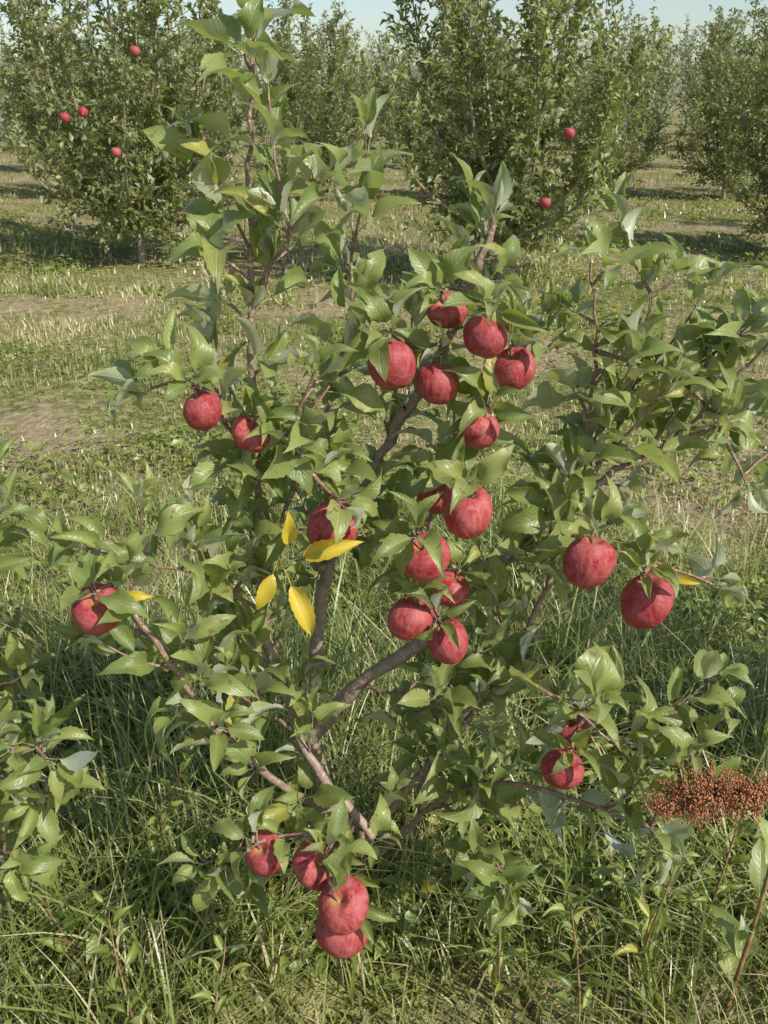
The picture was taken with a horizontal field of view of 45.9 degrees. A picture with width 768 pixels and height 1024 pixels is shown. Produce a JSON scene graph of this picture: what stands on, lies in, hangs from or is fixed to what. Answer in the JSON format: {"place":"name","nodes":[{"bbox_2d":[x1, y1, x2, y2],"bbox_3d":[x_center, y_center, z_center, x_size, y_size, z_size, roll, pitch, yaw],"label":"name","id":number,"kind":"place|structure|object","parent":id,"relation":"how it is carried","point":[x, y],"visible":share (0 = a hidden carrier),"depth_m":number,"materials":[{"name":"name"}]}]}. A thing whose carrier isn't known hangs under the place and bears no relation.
{"place":"outdoors","nodes":[
{"label":"outdoors","id":0,"kind":"place"},
{"bbox_2d":[0,92,767,1023],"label":"ground","id":1,"kind":"structure","parent":0,"point":[32,418],"depth_m":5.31,"materials":[{"name":"green plant"}]},
{"bbox_2d":[0,437,105,901],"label":"apple tree","id":2,"kind":"object","parent":1,"relation":"on","point":[68,778],"visible":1,"depth_m":1.43,"materials":[{"name":"green plant"}]},
{"bbox_2d":[0,0,346,263],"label":"apple tree","id":3,"kind":"object","parent":1,"relation":"on","point":[140,206],"visible":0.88,"depth_m":8.48,"materials":[{"name":"green plant"}]},
{"bbox_2d":[0,187,767,1000],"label":"broadleaf weeds","id":4,"kind":"object","parent":1,"relation":"on","point":[410,917],"visible":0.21,"depth_m":2.33,"materials":[{"name":"green plant"}]},
{"bbox_2d":[0,0,767,199],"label":"distant orchard trees","id":5,"kind":"object","parent":1,"relation":"on","point":[333,84],"visible":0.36,"depth_m":14.14,"materials":[{"name":"green plant"}]},
{"bbox_2d":[0,698,767,1023],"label":"tall weeds","id":6,"kind":"object","parent":1,"relation":"on","point":[646,932],"visible":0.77,"depth_m":1.57,"materials":[{"name":"green plant"}]},
{"bbox_2d":[46,0,767,944],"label":"apple tree","id":7,"kind":"object","parent":1,"relation":"on","point":[276,464],"visible":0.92,"depth_m":1.36,"materials":[{"name":"green plant"}]},
{"bbox_2d":[71,583,118,635],"bbox_3d":[-0.397,0.136,1.255,0.068,0.065,0.071,-6,60,-12],"label":"red apple","id":8,"kind":"object","parent":7,"relation":"attached to","point":[87,613],"visible":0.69,"depth_m":1.23,"materials":[{"name":"red food"}]},
{"bbox_2d":[183,390,221,430],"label":"red apple","id":9,"kind":"object","parent":7,"relation":"attached to","point":[202,411],"visible":1,"depth_m":1.24,"materials":[{"name":"red food"}]},
{"bbox_2d":[232,415,270,452],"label":"red apple","id":10,"kind":"object","parent":7,"relation":"attached to","point":[242,429],"visible":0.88,"depth_m":1.31,"materials":[{"name":"red food"}]},
{"bbox_2d":[245,829,281,876],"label":"red apple","id":11,"kind":"object","parent":7,"relation":"attached to","point":[264,862],"visible":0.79,"depth_m":1.42,"materials":[{"name":"red food"}]},
{"bbox_2d":[292,840,333,890],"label":"red apple","id":12,"kind":"object","parent":7,"relation":"attached to","point":[309,870],"visible":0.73,"depth_m":1.39,"materials":[{"name":"red food"}]},
{"bbox_2d":[307,500,358,543],"bbox_3d":[-0.076,0.024,1.336,0.072,0.071,0.075,34,38,22],"label":"red apple","id":13,"kind":"object","parent":7,"relation":"attached to","point":[319,526],"visible":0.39,"depth_m":1.31,"materials":[{"name":"red food"}]},
{"bbox_2d":[315,915,367,958],"bbox_3d":[-0.066,0.657,1.420,0.085,0.076,0.081,5,23,-15],"label":"red apple","id":14,"kind":"object","parent":7,"relation":"attached to","point":[345,946],"visible":0.47,"depth_m":1.39,"materials":[{"name":"red food"}]},
{"bbox_2d":[318,874,368,935],"bbox_3d":[-0.060,0.588,1.355,0.078,0.069,0.085,16,65,31],"label":"red apple","id":15,"kind":"object","parent":7,"relation":"attached to","point":[346,914],"visible":0.97,"depth_m":1.33,"materials":[{"name":"red food"}]},
{"bbox_2d":[368,341,415,389],"bbox_3d":[0.012,-0.210,1.303,0.069,0.068,0.075,-6,9,-12],"label":"red apple","id":16,"kind":"object","parent":7,"relation":"attached to","point":[402,367],"visible":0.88,"depth_m":1.28,"materials":[{"name":"red food"}]},
{"bbox_2d":[387,596,434,639],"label":"red apple","id":17,"kind":"object","parent":7,"relation":"attached to","point":[407,619],"visible":0.94,"depth_m":1.38,"materials":[{"name":"red food"}]},
{"bbox_2d":[405,532,450,580],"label":"red apple","id":18,"kind":"object","parent":7,"relation":"attached to","point":[421,566],"visible":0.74,"depth_m":1.30,"materials":[{"name":"red food"}]},
{"bbox_2d":[418,484,452,513],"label":"red apple","id":19,"kind":"object","parent":7,"relation":"attached to","point":[438,507],"visible":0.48,"depth_m":1.40,"materials":[{"name":"red food"}]},
{"bbox_2d":[415,361,458,404],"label":"red apple","id":20,"kind":"object","parent":7,"relation":"attached to","point":[435,384],"visible":0.98,"depth_m":1.32,"materials":[{"name":"red food"}]},
{"bbox_2d":[427,293,467,328],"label":"red apple","id":21,"kind":"object","parent":7,"relation":"attached to","point":[447,317],"visible":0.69,"depth_m":1.32,"materials":[{"name":"red food"}]},
{"bbox_2d":[428,618,467,664],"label":"red apple","id":22,"kind":"object","parent":7,"relation":"attached to","point":[443,648],"visible":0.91,"depth_m":1.36,"materials":[{"name":"red food"}]},
{"bbox_2d":[435,571,468,606],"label":"red apple","id":23,"kind":"object","parent":7,"relation":"attached to","point":[458,588],"visible":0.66,"depth_m":1.41,"materials":[{"name":"red food"}]},
{"bbox_2d":[444,487,492,538],"bbox_3d":[0.123,0.001,1.324,0.070,0.067,0.076,3,37,7],"label":"red apple","id":24,"kind":"object","parent":7,"relation":"attached to","point":[469,518],"visible":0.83,"depth_m":1.30,"materials":[{"name":"red food"}]},
{"bbox_2d":[459,413,499,448],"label":"red apple","id":25,"kind":"object","parent":7,"relation":"attached to","point":[480,432],"visible":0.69,"depth_m":1.33,"materials":[{"name":"red food"}]},
{"bbox_2d":[463,316,507,358],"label":"red apple","id":26,"kind":"object","parent":7,"relation":"attached to","point":[481,338],"visible":0.98,"depth_m":1.26,"materials":[{"name":"red food"}]},
{"bbox_2d":[494,347,535,389],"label":"red apple","id":27,"kind":"object","parent":7,"relation":"attached to","point":[518,371],"visible":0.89,"depth_m":1.31,"materials":[{"name":"red food"}]},
{"bbox_2d":[540,748,583,789],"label":"red apple","id":28,"kind":"object","parent":7,"relation":"attached to","point":[571,776],"visible":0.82,"depth_m":1.40,"materials":[{"name":"red food"}]},
{"bbox_2d":[559,715,591,752],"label":"red apple","id":29,"kind":"object","parent":7,"relation":"attached to","point":[566,732],"visible":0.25,"depth_m":1.47,"materials":[{"name":"red food"}]},
{"bbox_2d":[563,536,616,588],"bbox_3d":[0.286,0.071,1.269,0.076,0.072,0.074,-7,23,-43],"label":"red apple","id":30,"kind":"object","parent":7,"relation":"attached to","point":[587,564],"visible":1,"depth_m":1.24,"materials":[{"name":"red food"}]},
{"bbox_2d":[620,572,673,628],"bbox_3d":[0.375,0.128,1.295,0.079,0.072,0.073,-35,40,-26],"label":"red apple","id":31,"kind":"object","parent":7,"relation":"attached to","point":[639,609],"visible":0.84,"depth_m":1.27,"materials":[{"name":"red food"}]},
{"bbox_2d":[338,0,681,282],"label":"apple tree","id":32,"kind":"object","parent":1,"relation":"on","point":[520,132],"visible":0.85,"depth_m":7.46,"materials":[{"name":"green plant"}]},
{"bbox_2d":[640,758,767,1021],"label":"rust seed head weed","id":33,"kind":"object","parent":1,"relation":"on","point":[703,793],"visible":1,"depth_m":1.30,"materials":[{"name":"brown plant"}]},
{"bbox_2d":[699,7,767,246],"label":"apple tree","id":34,"kind":"object","parent":1,"relation":"on","point":[753,154],"visible":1,"depth_m":9.26,"materials":[{"name":"green plant"}]},
{"bbox_2d":[0,0,767,91],"label":"sky","id":35,"kind":"structure","parent":0,"point":[368,14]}
]}

